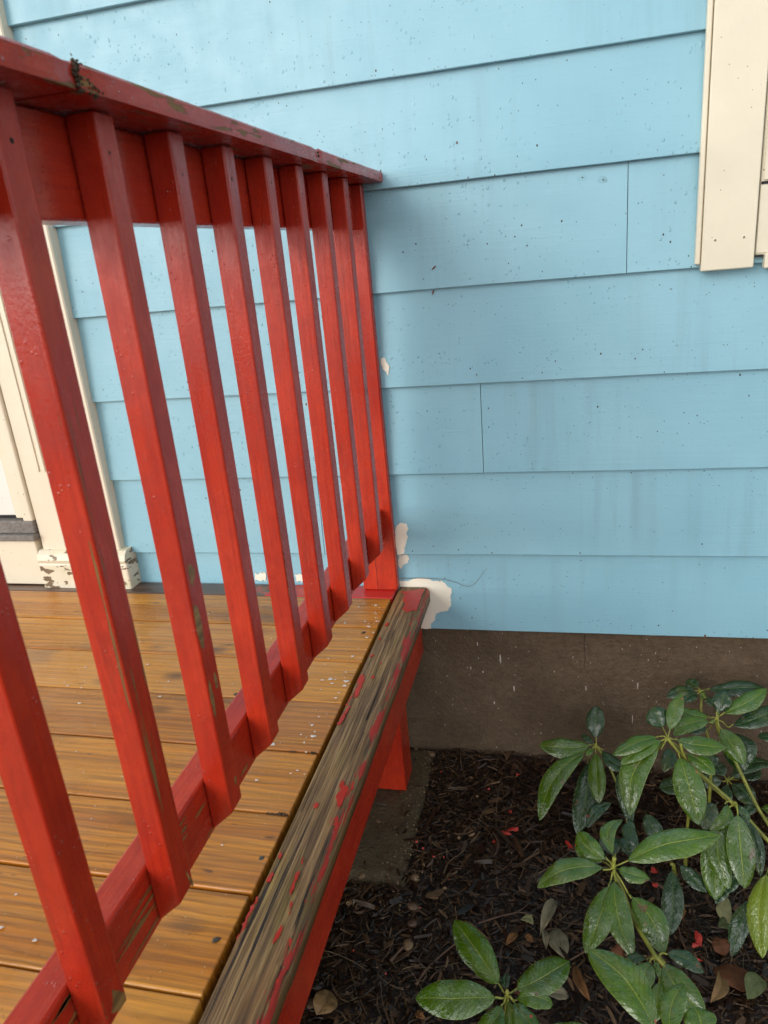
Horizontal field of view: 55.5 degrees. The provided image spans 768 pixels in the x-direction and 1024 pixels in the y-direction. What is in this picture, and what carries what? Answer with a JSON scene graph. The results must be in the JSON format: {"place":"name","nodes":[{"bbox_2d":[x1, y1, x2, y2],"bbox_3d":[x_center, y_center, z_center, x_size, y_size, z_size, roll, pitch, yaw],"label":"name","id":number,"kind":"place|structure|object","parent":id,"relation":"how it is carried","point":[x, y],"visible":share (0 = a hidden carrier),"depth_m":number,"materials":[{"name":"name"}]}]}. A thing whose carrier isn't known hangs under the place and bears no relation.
{"place":"outdoors","nodes":[
{"label":"outdoors","id":0,"kind":"place"},
{"bbox_2d":[300,747,767,1023],"bbox_3d":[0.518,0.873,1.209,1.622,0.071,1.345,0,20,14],"label":"mulch","id":1,"kind":"object","parent":0,"point":[355,969],"visible":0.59,"depth_m":1.48,"materials":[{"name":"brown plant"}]},
{"bbox_2d":[306,998,313,1008],"bbox_3d":[-0.132,0.886,1.316,0.021,0.011,0.023,-22,12,5],"label":"pebble","id":2,"kind":"object","parent":1,"relation":"on","point":[310,1003],"visible":0.83,"depth_m":1.31,"materials":[{"name":"grey stone"}]},
{"bbox_2d":[313,989,337,1014],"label":"dead leaf","id":3,"kind":"object","parent":1,"relation":"on","point":[325,1000],"visible":1,"depth_m":1.29,"materials":[{"name":"brown plant"}]},
{"bbox_2d":[346,899,357,908],"bbox_3d":[-0.066,0.810,1.511,0.028,0.012,0.021,15,20,33],"label":"pebble","id":4,"kind":"object","parent":1,"relation":"on","point":[350,902],"visible":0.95,"depth_m":1.51,"materials":[{"name":"brown stone"}]},
{"bbox_2d":[358,872,364,878],"bbox_3d":[-0.048,0.785,1.577,0.018,0.011,0.016,-32,21,-31],"label":"pebble","id":5,"kind":"object","parent":1,"relation":"on","point":[361,875],"visible":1,"depth_m":1.57,"materials":[{"name":"beige stone"}]},
{"bbox_2d":[348,750,434,887],"bbox_3d":[-0.078,0.760,1.807,0.360,0.116,0.449,0,20,14],"label":"concrete footing","id":6,"kind":"object","parent":1,"relation":"on","point":[365,851],"visible":0.23,"depth_m":1.69,"materials":[{"name":"grey concrete"}]},
{"bbox_2d":[0,582,429,1023],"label":"porch deck","id":7,"kind":"structure","parent":6,"relation":"on","point":[241,933],"depth_m":1.14,"materials":[{"name":"brown wood"}]},
{"bbox_2d":[0,35,399,1023],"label":"porch railing","id":8,"kind":"object","parent":7,"relation":"on","point":[110,161],"visible":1,"depth_m":0.74,"materials":[{"name":"red paint"}]},
{"bbox_2d":[389,944,404,962],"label":"twig","id":9,"kind":"object","parent":1,"relation":"on","point":[393,957],"visible":1,"depth_m":1.39,"materials":[{"name":"brown wood"}]},
{"bbox_2d":[403,939,412,950],"bbox_3d":[0.046,0.835,1.410,0.022,0.012,0.026,-9,20,18],"label":"pebble","id":10,"kind":"object","parent":1,"relation":"on","point":[408,944],"visible":1,"depth_m":1.40,"materials":[{"name":"brown stone"}]},
{"bbox_2d":[407,919,416,927],"bbox_3d":[0.057,0.820,1.455,0.021,0.013,0.020,2,4,22],"label":"pebble","id":11,"kind":"object","parent":1,"relation":"on","point":[411,923],"visible":1,"depth_m":1.45,"materials":[{"name":"stone"}]},
{"bbox_2d":[407,901,419,911],"bbox_3d":[0.061,0.805,1.490,0.028,0.017,0.020,15,29,24],"label":"pebble","id":12,"kind":"object","parent":1,"relation":"on","point":[414,906],"visible":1,"depth_m":1.48,"materials":[{"name":"brown stone"}]},
{"bbox_2d":[411,873,419,881],"bbox_3d":[0.068,0.781,1.560,0.018,0.013,0.020,-14,37,-44],"label":"pebble","id":13,"kind":"object","parent":1,"relation":"on","point":[414,876],"visible":1,"depth_m":1.55,"materials":[{"name":"beige stone"}]},
{"bbox_2d":[415,1010,424,1018],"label":"dead leaf","id":14,"kind":"object","parent":1,"relation":"on","point":[419,1014],"visible":1,"depth_m":1.27,"materials":[{"name":"brown plant"}]},
{"bbox_2d":[402,963,456,969],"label":"twig","id":15,"kind":"object","parent":1,"relation":"on","point":[424,967],"visible":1,"depth_m":1.36,"materials":[{"name":"brown wood"}]},
{"bbox_2d":[429,751,435,756],"bbox_3d":[0.128,0.641,1.935,0.020,0.012,0.019,16,23,7],"label":"pebble","id":16,"kind":"object","parent":1,"relation":"on","point":[432,754],"visible":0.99,"depth_m":1.93,"materials":[{"name":"beige stone"}]},
{"bbox_2d":[415,943,454,985],"bbox_3d":[0.097,0.844,1.370,0.011,0.006,0.116,14,27,43],"label":"twig","id":17,"kind":"object","parent":1,"relation":"on","point":[428,966],"visible":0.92,"depth_m":1.36,"materials":[{"name":"brown wood"}]},
{"bbox_2d":[443,849,465,872],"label":"twig","id":18,"kind":"object","parent":1,"relation":"on","point":[450,860],"visible":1,"depth_m":1.59,"materials":[{"name":"brown wood"}]},
{"bbox_2d":[415,920,569,1023],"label":"rhododendron seedling","id":19,"kind":"object","parent":1,"relation":"on","point":[540,982],"visible":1,"depth_m":1.19,"materials":[{"name":"green plant"}]},
{"bbox_2d":[478,903,528,923],"bbox_3d":[0.241,0.801,1.453,0.114,0.004,0.011,-11,20,-16],"label":"twig","id":20,"kind":"object","parent":1,"relation":"on","point":[487,920],"visible":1,"depth_m":1.45,"materials":[{"name":"brown wood"}]},
{"bbox_2d":[506,932,517,944],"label":"dead leaf","id":21,"kind":"object","parent":1,"relation":"on","point":[512,936],"visible":1,"depth_m":1.39,"materials":[{"name":"brown plant"}]},
{"bbox_2d":[508,827,518,830],"bbox_3d":[0.291,0.715,1.648,0.027,0.004,0.011,-12,25,17],"label":"paint scrap","id":22,"kind":"object","parent":1,"relation":"on","point":[513,829],"visible":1,"depth_m":1.65,"materials":[{"name":"red paint"}]},
{"bbox_2d":[502,839,532,870],"bbox_3d":[0.293,0.747,1.591,0.111,0.004,0.006,-22,26,-39],"label":"twig","id":23,"kind":"object","parent":1,"relation":"on","point":[527,845],"visible":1,"depth_m":1.60,"materials":[{"name":"brown wood"}]},
{"bbox_2d":[521,914,533,923],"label":"dead leaf","id":24,"kind":"object","parent":1,"relation":"on","point":[527,918],"visible":1,"depth_m":1.43,"materials":[{"name":"plant"}]},
{"bbox_2d":[525,933,532,942],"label":"dead leaf","id":25,"kind":"object","parent":1,"relation":"on","point":[528,936],"visible":1,"depth_m":1.40,"materials":[{"name":"brown plant"}]},
{"bbox_2d":[303,745,767,1023],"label":"root fibre","id":26,"kind":"object","parent":1,"relation":"on","point":[508,892],"visible":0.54,"depth_m":1.49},
{"bbox_2d":[542,929,548,948],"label":"dead leaf","id":27,"kind":"object","parent":1,"relation":"on","point":[545,935],"visible":1,"depth_m":1.38,"materials":[{"name":"grey plant"}]},
{"bbox_2d":[540,898,556,933],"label":"dead leaf","id":28,"kind":"object","parent":1,"relation":"on","point":[549,909],"visible":1,"depth_m":1.42,"materials":[{"name":"beige plant"}]},
{"bbox_2d":[548,929,568,957],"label":"dead leaf","id":29,"kind":"object","parent":1,"relation":"on","point":[558,938],"visible":1,"depth_m":1.38,"materials":[{"name":"grey plant"}]},
{"bbox_2d":[550,986,568,999],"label":"dead leaf","id":30,"kind":"object","parent":1,"relation":"on","point":[559,993],"visible":0.67,"depth_m":1.28,"materials":[{"name":"grey plant"}]},
{"bbox_2d":[371,750,767,1023],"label":"sandy grit","id":31,"kind":"object","parent":1,"relation":"on","point":[432,842],"visible":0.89,"depth_m":1.67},
{"bbox_2d":[572,966,589,1000],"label":"dead leaf","id":32,"kind":"object","parent":1,"relation":"on","point":[579,981],"visible":1,"depth_m":1.29,"materials":[{"name":"brown plant"}]},
{"bbox_2d":[537,706,626,833],"bbox_3d":[0.431,0.610,1.645,0.219,0.257,0.175,-12,20,-18],"label":"rhododendron shrub","id":33,"kind":"object","parent":1,"relation":"on","point":[589,808],"visible":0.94,"depth_m":1.63,"materials":[{"name":"green plant"}]},
{"bbox_2d":[406,628,767,780],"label":"foundation wall","id":34,"kind":"structure","parent":1,"relation":"on","point":[526,693],"depth_m":1.80,"materials":[{"name":"paint"}]},
{"bbox_2d":[3,0,767,638],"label":"house wall","id":35,"kind":"structure","parent":34,"relation":"on","point":[573,356],"depth_m":1.50,"materials":[{"name":"blue paint"}]},
{"bbox_2d":[0,0,141,588],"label":"door frame","id":36,"kind":"structure","parent":35,"relation":"attached to","point":[32,548],"depth_m":1.88,"materials":[{"name":"beige paint"}]},
{"bbox_2d":[0,459,15,514],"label":"door leaf","id":37,"kind":"structure","parent":36,"relation":"in","point":[6,505],"depth_m":1.93,"materials":[{"name":"white paint"}]},
{"bbox_2d":[403,573,482,585],"bbox_3d":[0.142,0.155,1.741,0.210,0.048,0.001,0,20,14],"label":"dry tendril","id":38,"kind":"object","parent":35,"relation":"attached to","point":[441,579],"visible":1,"depth_m":1.74,"materials":[{"name":"brown plant"}]},
{"bbox_2d":[694,0,767,270],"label":"window frame","id":39,"kind":"object","parent":35,"relation":"attached to","point":[732,216],"visible":1,"depth_m":1.30,"materials":[{"name":"beige paint"}]},
{"bbox_2d":[569,935,612,960],"bbox_3d":[0.390,0.812,1.364,0.108,0.004,0.006,-14,21,-23],"label":"twig","id":40,"kind":"object","parent":1,"relation":"on","point":[575,956],"visible":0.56,"depth_m":1.35,"materials":[{"name":"brown wood"}]},
{"bbox_2d":[611,944,623,956],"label":"dead leaf","id":41,"kind":"object","parent":1,"relation":"on","point":[617,949],"visible":0.3,"depth_m":1.34,"materials":[{"name":"brown plant"}]},
{"bbox_2d":[537,816,720,1020],"bbox_3d":[0.448,0.719,1.315,0.336,0.287,0.465,0,20,14],"label":"rhododendron shrub","id":42,"kind":"object","parent":1,"relation":"on","point":[609,910],"visible":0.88,"depth_m":1.24,"materials":[{"name":"green plant"}]},
{"bbox_2d":[554,949,716,1023],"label":"rhododendron shrub","id":43,"kind":"object","parent":1,"relation":"on","point":[625,982],"visible":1,"depth_m":1.04,"materials":[{"name":"green plant"}]},
{"bbox_2d":[650,867,657,872],"bbox_3d":[0.558,0.740,1.508,0.015,0.004,0.015,9,21,20],"label":"paint scrap","id":44,"kind":"object","parent":1,"relation":"on","point":[653,870],"visible":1,"depth_m":1.51,"materials":[{"name":"red paint"}]},
{"bbox_2d":[643,811,706,934],"bbox_3d":[0.526,0.718,1.405,0.099,0.195,0.158,-14,21,-23],"label":"rhododendron shrub","id":45,"kind":"object","parent":1,"relation":"on","point":[672,905],"visible":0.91,"depth_m":1.36,"materials":[{"name":"green plant"}]},
{"bbox_2d":[678,926,685,949],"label":"twig","id":46,"kind":"object","parent":1,"relation":"on","point":[681,937],"visible":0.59,"depth_m":1.36,"materials":[{"name":"brown wood"}]},
{"bbox_2d":[613,694,767,957],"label":"rhododendron shrub","id":47,"kind":"object","parent":1,"relation":"on","point":[738,849],"visible":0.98,"depth_m":1.40,"materials":[{"name":"green plant"}]},
{"bbox_2d":[692,942,700,947],"bbox_3d":[0.574,0.796,1.345,0.021,0.004,0.010,-5,22,-21],"label":"paint scrap","id":48,"kind":"object","parent":1,"relation":"on","point":[695,944],"visible":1,"depth_m":1.34,"materials":[{"name":"red paint"}]},
{"bbox_2d":[694,931,702,946],"bbox_3d":[0.584,0.791,1.356,0.014,0.004,0.031,-8,26,16],"label":"paint scrap","id":49,"kind":"object","parent":1,"relation":"on","point":[698,937],"visible":1,"depth_m":1.35,"materials":[{"name":"red paint"}]},
{"bbox_2d":[659,757,767,819],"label":"rhododendron shrub","id":50,"kind":"object","parent":1,"relation":"on","point":[752,772],"visible":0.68,"depth_m":1.70,"materials":[{"name":"green plant"}]},
{"bbox_2d":[666,678,763,802],"bbox_3d":[0.755,0.530,1.680,0.203,0.323,0.069,4,21,24],"label":"rhododendron shrub","id":51,"kind":"object","parent":1,"relation":"on","point":[736,688],"visible":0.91,"depth_m":1.63,"materials":[{"name":"green plant"}]},
{"bbox_2d":[673,688,767,825],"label":"rhododendron shrub","id":52,"kind":"object","parent":1,"relation":"on","point":[740,752],"visible":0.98,"depth_m":1.56,"materials":[{"name":"green plant"}]},
{"bbox_2d":[712,937,729,954],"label":"dead leaf","id":53,"kind":"object","parent":1,"relation":"on","point":[721,946],"visible":1,"depth_m":1.33,"materials":[{"name":"brown plant"}]},
{"bbox_2d":[718,916,728,928],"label":"dead leaf","id":54,"kind":"object","parent":1,"relation":"on","point":[723,923],"visible":0.67,"depth_m":1.37,"materials":[{"name":"green plant"}]},
{"bbox_2d":[713,964,747,991],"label":"dead leaf","id":55,"kind":"object","parent":1,"relation":"on","point":[733,975],"visible":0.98,"depth_m":1.28,"materials":[{"name":"brown plant"}]},
{"bbox_2d":[710,971,728,1002],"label":"dead leaf","id":56,"kind":"object","parent":55,"relation":"on","point":[721,989],"visible":1,"depth_m":1.24,"materials":[{"name":"brown plant"}]},
{"bbox_2d":[744,972,766,998],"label":"leaf","id":57,"kind":"object","parent":1,"relation":"on","point":[755,985],"visible":1,"depth_m":1.25,"materials":[{"name":"green plant"}]}
]}

